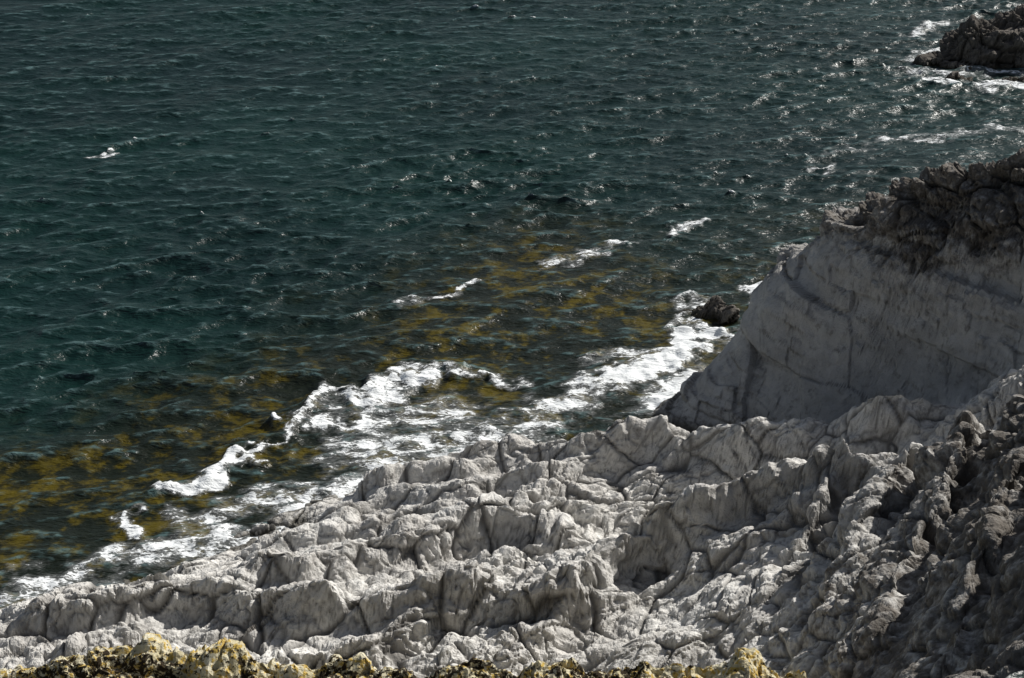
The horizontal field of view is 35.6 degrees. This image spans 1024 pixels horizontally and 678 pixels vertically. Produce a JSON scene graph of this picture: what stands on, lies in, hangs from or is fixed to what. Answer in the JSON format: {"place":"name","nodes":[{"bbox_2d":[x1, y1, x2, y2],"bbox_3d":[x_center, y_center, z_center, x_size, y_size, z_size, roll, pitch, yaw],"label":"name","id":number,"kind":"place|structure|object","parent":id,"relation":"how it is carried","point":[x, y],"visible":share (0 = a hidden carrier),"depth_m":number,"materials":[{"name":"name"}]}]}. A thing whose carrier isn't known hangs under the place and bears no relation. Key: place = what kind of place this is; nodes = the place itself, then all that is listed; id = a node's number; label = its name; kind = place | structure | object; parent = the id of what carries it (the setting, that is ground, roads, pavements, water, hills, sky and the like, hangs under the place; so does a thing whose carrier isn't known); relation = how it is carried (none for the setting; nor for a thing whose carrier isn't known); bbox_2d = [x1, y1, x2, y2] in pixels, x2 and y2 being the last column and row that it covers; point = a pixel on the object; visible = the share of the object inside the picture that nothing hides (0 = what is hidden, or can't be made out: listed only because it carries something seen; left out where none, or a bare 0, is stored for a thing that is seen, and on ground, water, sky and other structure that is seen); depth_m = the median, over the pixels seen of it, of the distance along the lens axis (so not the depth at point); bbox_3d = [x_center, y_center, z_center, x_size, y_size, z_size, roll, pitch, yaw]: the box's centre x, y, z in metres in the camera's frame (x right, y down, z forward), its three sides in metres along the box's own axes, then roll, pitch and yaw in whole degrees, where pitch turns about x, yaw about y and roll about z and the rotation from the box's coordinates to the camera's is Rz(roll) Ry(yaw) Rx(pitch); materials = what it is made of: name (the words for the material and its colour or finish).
{"place":"outdoors","nodes":[
{"label":"outdoors","id":0,"kind":"place"},
{"bbox_2d":[0,0,1023,677],"bbox_3d":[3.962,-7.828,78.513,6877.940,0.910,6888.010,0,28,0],"label":"sea","id":1,"kind":"structure","parent":0,"point":[262,260],"depth_m":74.99,"materials":[{"name":"liquid"}]},
{"bbox_2d":[679,295,739,324],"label":"sea rock","id":2,"kind":"object","parent":1,"relation":"in","point":[717,309],"visible":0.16,"depth_m":65.40,"materials":[{"name":"grey stone"}]},
{"bbox_2d":[912,4,1023,69],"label":"sea rock","id":3,"kind":"object","parent":1,"relation":"in","point":[997,42],"visible":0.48,"depth_m":94.05,"materials":[{"name":"grey stone"}]},
{"bbox_2d":[946,71,1023,82],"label":"sea rock","id":4,"kind":"object","parent":1,"relation":"in","point":[954,75],"visible":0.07,"depth_m":92.06,"materials":[{"name":"grey stone"}]},
{"bbox_2d":[0,148,1023,677],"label":"rocky shore","id":5,"kind":"structure","parent":0,"point":[814,468],"depth_m":46.11,"materials":[{"name":"grey stone"}]},
{"bbox_2d":[0,632,805,677],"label":"lichen covered ledge","id":6,"kind":"object","parent":5,"relation":"on","point":[150,655],"visible":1,"depth_m":33.91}
]}

